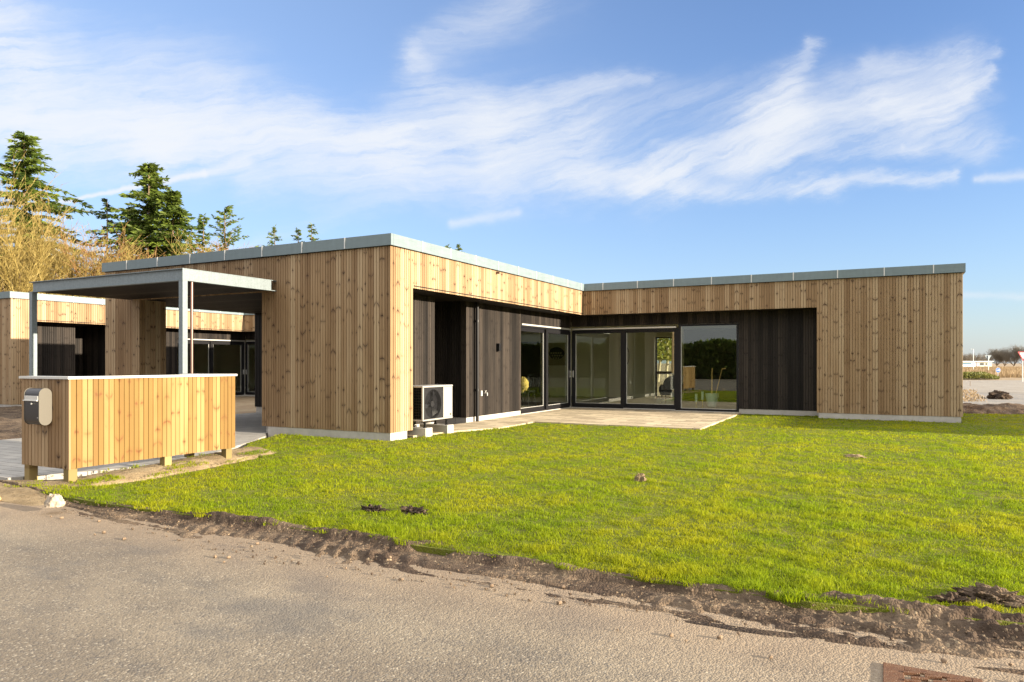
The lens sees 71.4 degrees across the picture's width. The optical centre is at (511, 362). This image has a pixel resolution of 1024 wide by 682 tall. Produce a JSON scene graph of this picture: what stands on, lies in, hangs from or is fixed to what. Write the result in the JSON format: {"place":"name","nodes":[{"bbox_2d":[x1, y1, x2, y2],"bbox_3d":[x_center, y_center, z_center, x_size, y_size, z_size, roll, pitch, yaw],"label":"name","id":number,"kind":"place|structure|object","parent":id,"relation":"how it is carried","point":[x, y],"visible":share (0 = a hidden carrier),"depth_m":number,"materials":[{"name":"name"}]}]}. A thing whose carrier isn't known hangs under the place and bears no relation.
{"place":"outdoors","nodes":[
{"label":"outdoors","id":0,"kind":"place"},
{"bbox_2d":[0,406,21,439],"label":"plot soil","id":1,"kind":"structure","parent":0,"point":[10,422],"depth_m":16.33,"materials":[{"name":"brown soil"}]},
{"bbox_2d":[0,412,267,479],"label":"driveway","id":2,"kind":"structure","parent":0,"point":[249,427],"depth_m":10.32,"materials":[{"name":"grey concrete"}]},
{"bbox_2d":[0,501,1023,681],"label":"road","id":3,"kind":"structure","parent":0,"point":[80,601],"depth_m":3.82,"materials":[{"name":"grey asphalt"}]},
{"bbox_2d":[44,494,65,507],"bbox_3d":[-4.323,1.294,6.738,0.168,0.121,0.178,0,0,-38],"label":"white stone","id":4,"kind":"object","parent":3,"relation":"on","point":[53,500],"visible":1,"depth_m":6.69,"materials":[{"name":"white stone"}]},
{"bbox_2d":[0,480,1023,659],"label":"soil verge","id":5,"kind":"structure","parent":3,"relation":"on","point":[943,636],"depth_m":4.33,"materials":[{"name":"brown soil"}]},
{"bbox_2d":[669,610,722,622],"bbox_3d":[1.023,1.416,3.980,0.335,0.012,0.129,0,0,28],"label":"soil smear","id":6,"kind":"object","parent":3,"relation":"on","point":[691,616],"visible":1,"depth_m":3.97},
{"bbox_2d":[683,620,810,638],"bbox_3d":[1.240,1.416,3.782,0.700,0.011,0.074,0,0,24],"label":"soil smear","id":7,"kind":"object","parent":3,"relation":"on","point":[749,630],"visible":1,"depth_m":3.77},
{"bbox_2d":[752,628,964,655],"bbox_3d":[1.708,1.416,3.630,1.149,0.012,0.026,0,0,20],"label":"soil smear","id":8,"kind":"object","parent":3,"relation":"on","point":[813,636],"visible":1,"depth_m":3.66},
{"bbox_2d":[883,662,982,681],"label":"gully grate","id":9,"kind":"object","parent":3,"relation":"on","point":[894,673],"visible":0.97,"depth_m":3.21,"materials":[{"name":"metal"}]},
{"bbox_2d":[974,667,1023,674],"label":"soil smear","id":10,"kind":"object","parent":3,"relation":"on","point":[1015,671],"visible":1,"depth_m":3.28},
{"bbox_2d":[0,0,1023,363],"label":"sky","id":11,"kind":"structure","parent":0,"point":[581,141],"materials":[{"name":"blue"}]},
{"bbox_2d":[4,413,1023,625],"bbox_3d":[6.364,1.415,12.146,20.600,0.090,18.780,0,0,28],"label":"lawn","id":12,"kind":"structure","parent":0,"point":[817,606],"depth_m":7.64,"materials":[{"name":"plant"}]},
{"bbox_2d":[361,504,389,512],"bbox_3d":[-1.267,1.348,6.564,0.324,0.084,0.160,0,0,28],"label":"soil clump","id":13,"kind":"object","parent":12,"relation":"on","point":[378,508],"visible":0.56,"depth_m":6.53,"materials":[{"name":"brown soil"}]},
{"bbox_2d":[398,505,429,514],"bbox_3d":[-0.903,1.342,6.502,0.391,0.096,0.195,0,0,28],"label":"soil clump","id":14,"kind":"object","parent":12,"relation":"on","point":[411,509],"visible":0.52,"depth_m":6.46,"materials":[{"name":"brown soil"}]},
{"bbox_2d":[407,427,431,436],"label":"concrete beam","id":15,"kind":"structure","parent":12,"relation":"on","point":[421,431],"depth_m":13.18,"materials":[{"name":"grey concrete"}]},
{"bbox_2d":[413,384,452,427],"bbox_3d":[-1.568,0.815,13.567,0.394,0.780,1.026,0,0,28],"label":"heat pump","id":16,"kind":"object","parent":15,"relation":"on","point":[432,402],"visible":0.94,"depth_m":13.38,"materials":[{"name":"white paint"}]},
{"bbox_2d":[419,423,453,433],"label":"concrete beam","id":17,"kind":"structure","parent":12,"relation":"on","point":[445,429],"depth_m":13.87,"materials":[{"name":"grey concrete"}]},
{"bbox_2d":[634,473,646,481],"bbox_3d":[1.484,1.328,8.204,0.128,0.123,0.148,0,0,-23],"label":"soil clod","id":18,"kind":"object","parent":12,"relation":"on","point":[639,477],"visible":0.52,"depth_m":8.17,"materials":[{"name":"brown soil"}]},
{"bbox_2d":[843,454,866,457],"bbox_3d":[4.963,1.356,10.329,0.345,0.068,0.206,0,0,28],"label":"soil clod","id":19,"kind":"object","parent":12,"relation":"on","point":[853,455],"visible":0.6,"depth_m":10.29,"materials":[{"name":"brown soil"}]},
{"bbox_2d":[926,592,980,605],"bbox_3d":[2.515,1.348,4.063,0.273,0.084,0.131,0,0,28],"label":"soil clump","id":20,"kind":"object","parent":12,"relation":"on","point":[954,597],"visible":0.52,"depth_m":4.04,"materials":[{"name":"brown soil"}]},
{"bbox_2d":[947,582,1023,608],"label":"soil clump","id":21,"kind":"object","parent":12,"relation":"on","point":[998,595],"visible":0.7,"depth_m":4.06,"materials":[{"name":"brown soil"}]},
{"bbox_2d":[235,363,1023,413],"bbox_3d":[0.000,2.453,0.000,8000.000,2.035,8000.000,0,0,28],"label":"ground","id":22,"kind":"structure","parent":0,"point":[244,404],"depth_m":30.09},
{"bbox_2d":[0,220,95,295],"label":"bare tree","id":23,"kind":"object","parent":22,"relation":"on","point":[54,268],"visible":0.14,"depth_m":53.02,"materials":[{"name":"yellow plant"}]},
{"bbox_2d":[0,152,97,296],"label":"bare tree","id":24,"kind":"object","parent":22,"relation":"on","point":[19,286],"visible":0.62,"depth_m":51.70,"materials":[{"name":"beige plant"}]},
{"bbox_2d":[0,131,123,295],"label":"conifer tree","id":25,"kind":"object","parent":22,"relation":"on","point":[28,166],"visible":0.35,"depth_m":65.86,"materials":[{"name":"green plant"}]},
{"bbox_2d":[21,214,135,297],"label":"bare tree","id":26,"kind":"object","parent":22,"relation":"on","point":[89,263],"visible":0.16,"depth_m":54.04,"materials":[{"name":"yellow plant"}]},
{"bbox_2d":[19,222,153,298],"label":"bare tree","id":27,"kind":"object","parent":22,"relation":"on","point":[100,263],"visible":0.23,"depth_m":54.72,"materials":[{"name":"yellow plant"}]},
{"bbox_2d":[85,198,130,265],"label":"conifer tree","id":28,"kind":"object","parent":22,"relation":"on","point":[106,205],"visible":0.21,"depth_m":67.91,"materials":[{"name":"green plant"}]},
{"bbox_2d":[100,206,146,260],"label":"conifer tree","id":29,"kind":"object","parent":22,"relation":"on","point":[133,219],"visible":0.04,"depth_m":69.67,"materials":[{"name":"green plant"}]},
{"bbox_2d":[0,291,254,406],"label":"timber house","id":30,"kind":"structure","parent":22,"relation":"on","point":[70,335],"depth_m":24.59,"materials":[{"name":"brown wood"}]},
{"bbox_2d":[178,341,209,373],"bbox_3d":[-12.794,0.238,28.716,0.055,2.212,1.665,0,0,28],"label":"sliding door","id":31,"kind":"structure","parent":30,"relation":"in","point":[194,342],"depth_m":29.29,"materials":[{"name":"black metal"}]},
{"bbox_2d":[210,342,243,393],"bbox_3d":[-11.997,0.238,30.074,0.094,2.210,1.740,0,0,28],"label":"sliding door","id":32,"kind":"structure","parent":30,"relation":"in","point":[211,343],"depth_m":30.70,"materials":[{"name":"black metal"}]},
{"bbox_2d":[245,343,254,393],"bbox_3d":[-10.807,0.238,30.498,1.668,2.212,0.094,0,0,28],"label":"sliding door","id":33,"kind":"structure","parent":30,"relation":"in","point":[246,371],"depth_m":30.83,"materials":[{"name":"black metal"}]},
{"bbox_2d":[95,242,164,274],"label":"bare tree","id":34,"kind":"object","parent":22,"relation":"on","point":[138,256],"visible":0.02,"depth_m":56.76,"materials":[{"name":"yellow plant"}]},
{"bbox_2d":[0,446,276,505],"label":"gravel verge","id":35,"kind":"structure","parent":22,"relation":"on","point":[22,495],"depth_m":8.63,"materials":[{"name":"beige gravel"}]},
{"bbox_2d":[19,373,236,481],"bbox_3d":[-4.864,0.824,9.258,0.975,1.333,2.360,0,0,28],"label":"timber bin screen","id":36,"kind":"object","parent":35,"relation":"on","point":[99,420],"visible":0.94,"depth_m":8.64,"materials":[{"name":"brown wood"}]},
{"bbox_2d":[23,388,51,424],"bbox_3d":[-5.436,0.499,8.154,0.302,0.423,0.161,0,0,28],"label":"mailbox","id":37,"kind":"object","parent":36,"relation":"attached to","point":[37,406],"visible":1,"depth_m":8.10,"materials":[{"name":"grey paint"}]},
{"bbox_2d":[85,162,192,261],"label":"conifer tree","id":38,"kind":"object","parent":22,"relation":"on","point":[152,178],"visible":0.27,"depth_m":65.24,"materials":[{"name":"green plant"}]},
{"bbox_2d":[127,188,202,257],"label":"conifer tree","id":39,"kind":"object","parent":22,"relation":"on","point":[181,219],"visible":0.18,"depth_m":63.53,"materials":[{"name":"green plant"}]},
{"bbox_2d":[157,228,222,255],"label":"bare tree","id":40,"kind":"object","parent":22,"relation":"on","point":[183,253],"visible":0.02,"depth_m":58.86,"materials":[{"name":"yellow plant"}]},
{"bbox_2d":[192,213,216,252],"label":"conifer tree","id":41,"kind":"object","parent":22,"relation":"on","point":[201,225],"visible":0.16,"depth_m":69.97,"materials":[{"name":"green plant"}]},
{"bbox_2d":[185,231,246,253],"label":"bare tree","id":42,"kind":"object","parent":22,"relation":"on","point":[217,245],"visible":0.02,"depth_m":58.82,"materials":[{"name":"yellow plant"}]},
{"bbox_2d":[184,205,263,251],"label":"conifer tree","id":43,"kind":"object","parent":22,"relation":"on","point":[227,211],"visible":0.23,"depth_m":65.91,"materials":[{"name":"green plant"}]},
{"bbox_2d":[266,223,282,245],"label":"conifer tree","id":44,"kind":"object","parent":22,"relation":"on","point":[273,237],"visible":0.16,"depth_m":84.80,"materials":[{"name":"green plant"}]},
{"bbox_2d":[290,227,304,242],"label":"conifer tree","id":45,"kind":"object","parent":22,"relation":"on","point":[298,233],"visible":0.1,"depth_m":87.82,"materials":[{"name":"green plant"}]},
{"bbox_2d":[307,222,320,240],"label":"conifer tree","id":46,"kind":"object","parent":22,"relation":"on","point":[313,233],"visible":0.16,"depth_m":85.96,"materials":[{"name":"green plant"}]},
{"bbox_2d":[29,233,965,440],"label":"timber house","id":47,"kind":"structure","parent":22,"relation":"on","point":[358,337],"depth_m":16.52,"materials":[{"name":"brown wood"}]},
{"bbox_2d":[523,378,533,402],"bbox_3d":[0.327,0.885,22.525,0.581,0.791,0.450,0,0,28],"label":"side chair","id":48,"kind":"object","parent":47,"relation":"on","point":[531,381],"visible":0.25,"depth_m":22.59,"materials":[{"name":"black metal"}]},
{"bbox_2d":[522,377,535,405],"bbox_3d":[0.393,0.841,20.918,0.460,0.882,0.527,0,0,28],"label":"dining chair","id":49,"kind":"object","parent":47,"relation":"on","point":[528,391],"visible":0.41,"depth_m":20.83,"materials":[{"name":"black metal"}]},
{"bbox_2d":[521,376,528,392],"bbox_3d":[0.293,0.631,20.664,0.432,0.481,0.123,0,0,28],"label":"sheepskin","id":50,"kind":"object","parent":49,"relation":"hanging from","point":[524,384],"visible":0.65,"depth_m":20.59,"materials":[{"name":"yellow fur"}]},
{"bbox_2d":[521,342,540,394],"bbox_3d":[0.741,0.225,28.240,0.850,2.110,0.028,0,0,28],"label":"interior door","id":51,"kind":"structure","parent":47,"relation":"in","point":[530,351],"depth_m":28.19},
{"bbox_2d":[520,327,544,411],"bbox_3d":[0.553,0.178,19.219,0.055,2.212,1.665,0,0,28],"label":"sliding door","id":52,"kind":"structure","parent":47,"relation":"in","point":[542,331],"depth_m":19.81,"materials":[{"name":"black metal"}]},
{"bbox_2d":[548,343,565,364],"bbox_3d":[1.716,-0.340,27.732,0.850,0.880,0.027,0,0,28],"label":"framed print","id":53,"kind":"object","parent":47,"relation":"attached to","point":[556,353],"visible":0.98,"depth_m":27.70,"materials":[{"name":"paper"}]},
{"bbox_2d":[545,329,570,408],"bbox_3d":[1.350,0.178,20.577,0.094,2.210,1.740,0,0,28],"label":"sliding door","id":54,"kind":"structure","parent":47,"relation":"in","point":[568,334],"depth_m":20.75,"materials":[{"name":"black metal"}]},
{"bbox_2d":[572,331,625,406],"bbox_3d":[2.540,0.178,21.001,1.668,2.212,0.094,0,0,28],"label":"sliding door","id":55,"kind":"structure","parent":47,"relation":"in","point":[623,333],"depth_m":20.88,"materials":[{"name":"black metal"}]},
{"bbox_2d":[626,330,676,408],"bbox_3d":[3.956,0.178,20.353,1.543,2.210,0.055,0,0,28],"label":"sliding door","id":56,"kind":"structure","parent":47,"relation":"in","point":[674,405],"depth_m":20.15,"materials":[{"name":"black metal"}]},
{"bbox_2d":[656,337,671,372],"bbox_3d":[5.568,-0.285,26.002,0.640,1.310,0.060,0,0,28],"label":"window","id":57,"kind":"structure","parent":47,"relation":"in","point":[656,337],"depth_m":26.07,"materials":[{"name":"black metal"}]},
{"bbox_2d":[656,373,671,397],"bbox_3d":[5.568,0.826,26.002,0.640,0.908,0.060,0,0,28],"label":"window","id":58,"kind":"structure","parent":47,"relation":"in","point":[656,373],"depth_m":26.06,"materials":[{"name":"black metal"}]},
{"bbox_2d":[659,376,683,402],"bbox_3d":[5.063,0.845,22.589,0.740,0.870,0.660,0,0,28],"label":"armchair","id":59,"kind":"object","parent":47,"relation":"on","point":[666,388],"visible":0.59,"depth_m":22.71,"materials":[{"name":"grey fabric"}]},
{"bbox_2d":[671,375,683,397],"bbox_3d":[5.226,0.745,22.459,0.250,0.690,0.660,0,0,28],"label":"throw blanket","id":60,"kind":"object","parent":59,"relation":"on","point":[672,394],"visible":0.34,"depth_m":22.25,"materials":[{"name":"white fabric"}]},
{"bbox_2d":[701,391,703,407],"bbox_3d":[5.451,1.050,20.391,0.100,0.460,0.100,0,0,28],"label":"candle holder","id":61,"kind":"object","parent":47,"relation":"on","point":[702,395],"visible":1,"depth_m":20.36,"materials":[{"name":"grey metal"}]},
{"bbox_2d":[679,323,738,411],"bbox_3d":[5.391,0.125,19.564,1.613,2.390,0.088,0,0,28],"label":"window","id":62,"kind":"structure","parent":47,"relation":"in","point":[737,324],"depth_m":19.51,"materials":[{"name":"black metal"}]},
{"bbox_2d":[684,379,735,399],"bbox_3d":[7.327,0.895,23.839,2.900,0.650,1.050,0,0,28],"label":"sofa","id":63,"kind":"object","parent":47,"relation":"on","point":[726,389],"visible":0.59,"depth_m":24.11,"materials":[{"name":"grey fabric"}]},
{"bbox_2d":[705,393,718,407],"bbox_3d":[5.705,1.075,20.315,0.370,0.410,0.370,0,0,28],"label":"plant pot","id":64,"kind":"object","parent":47,"relation":"on","point":[712,400],"visible":1,"depth_m":20.19,"materials":[{"name":"white ceramic"}]},
{"bbox_2d":[407,408,741,437],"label":"terrace","id":65,"kind":"structure","parent":22,"relation":"on","point":[689,420],"depth_m":16.86,"materials":[{"name":"beige concrete"}]},
{"bbox_2d":[657,338,670,381],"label":"birch tree","id":66,"kind":"object","parent":22,"relation":"on","point":[658,375],"visible":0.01,"depth_m":54.79,"materials":[{"name":"green plant"}]},
{"bbox_2d":[657,338,671,361],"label":"birch tree","id":67,"kind":"object","parent":22,"relation":"on","point":[660,355],"visible":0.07,"depth_m":46.39,"materials":[{"name":"green plant"}]},
{"bbox_2d":[657,338,671,378],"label":"birch tree","id":68,"kind":"object","parent":22,"relation":"on","point":[666,368],"visible":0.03,"depth_m":49.84,"materials":[{"name":"green plant"}]},
{"bbox_2d":[963,353,975,360],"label":"bare tree","id":69,"kind":"object","parent":22,"relation":"on","point":[965,358],"visible":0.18,"depth_m":246.74,"materials":[{"name":"brown plant"}]},
{"bbox_2d":[963,353,984,360],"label":"bare tree","id":70,"kind":"object","parent":22,"relation":"on","point":[978,356],"visible":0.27,"depth_m":253.11,"materials":[{"name":"brown plant"}]},
{"bbox_2d":[963,389,986,401],"bbox_3d":[19.648,1.380,31.473,2.000,0.140,13.703,0,0,31],"label":"heap","id":71,"kind":"object","parent":22,"relation":"on","point":[974,394],"visible":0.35,"depth_m":29.41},
{"bbox_2d":[963,353,992,360],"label":"bare tree","id":72,"kind":"object","parent":22,"relation":"on","point":[982,358],"visible":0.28,"depth_m":259.26,"materials":[{"name":"brown plant"}]},
{"bbox_2d":[963,371,999,378],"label":"shrubs","id":73,"kind":"object","parent":22,"relation":"on","point":[975,375],"visible":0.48,"depth_m":61.56,"materials":[{"name":"green plant"}]},
{"bbox_2d":[985,355,990,369],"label":"road sign","id":74,"kind":"object","parent":22,"relation":"on","point":[988,357],"visible":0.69,"depth_m":97.32,"materials":[{"name":"white metal"}]},
{"bbox_2d":[963,403,1023,413],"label":"churned dirt","id":75,"kind":"structure","parent":22,"relation":"on","point":[1001,408],"depth_m":20.47,"materials":[{"name":"brown soil"}]},
{"bbox_2d":[963,366,1023,377],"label":"dry weeds","id":76,"kind":"object","parent":22,"relation":"on","point":[1009,372],"visible":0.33,"depth_m":85.46,"materials":[{"name":"beige plant"}]},
{"bbox_2d":[985,347,1008,366],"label":"bare tree","id":77,"kind":"object","parent":22,"relation":"on","point":[996,357],"visible":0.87,"depth_m":234.43,"materials":[{"name":"brown plant"}]},
{"bbox_2d":[987,390,1013,398],"bbox_3d":[19.170,1.294,27.999,0.900,0.452,0.725,0,0,28],"label":"soil heap","id":78,"kind":"object","parent":22,"relation":"on","point":[995,394],"visible":0.77,"depth_m":27.82,"materials":[{"name":"brown soil"}]},
{"bbox_2d":[995,350,1020,366],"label":"bare tree","id":79,"kind":"object","parent":22,"relation":"on","point":[1003,362],"visible":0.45,"depth_m":234.05,"materials":[{"name":"brown plant"}]},
{"bbox_2d":[996,346,1023,365],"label":"bare tree","id":80,"kind":"object","parent":22,"relation":"on","point":[1014,359],"visible":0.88,"depth_m":229.92,"materials":[{"name":"brown plant"}]},
{"bbox_2d":[1002,343,1023,365],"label":"bare tree","id":81,"kind":"object","parent":22,"relation":"on","point":[1014,348],"visible":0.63,"depth_m":228.70,"materials":[{"name":"brown plant"}]},
{"bbox_2d":[1018,352,1023,381],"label":"give way sign","id":82,"kind":"object","parent":22,"relation":"on","point":[1021,354],"visible":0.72,"depth_m":53.76,"materials":[{"name":"white metal"}]},
{"bbox_2d":[963,361,993,366],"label":"building","id":83,"kind":"structure","parent":0,"point":[976,363],"depth_m":205.00,"materials":[{"name":"white paint"}]},
{"bbox_2d":[963,380,1023,392],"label":"sand road","id":84,"kind":"structure","parent":0,"point":[1008,386],"depth_m":44.40,"materials":[{"name":"beige sand"}]},
{"bbox_2d":[963,393,1023,404],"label":"mud road","id":85,"kind":"structure","parent":0,"point":[1018,398],"depth_m":26.93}
]}

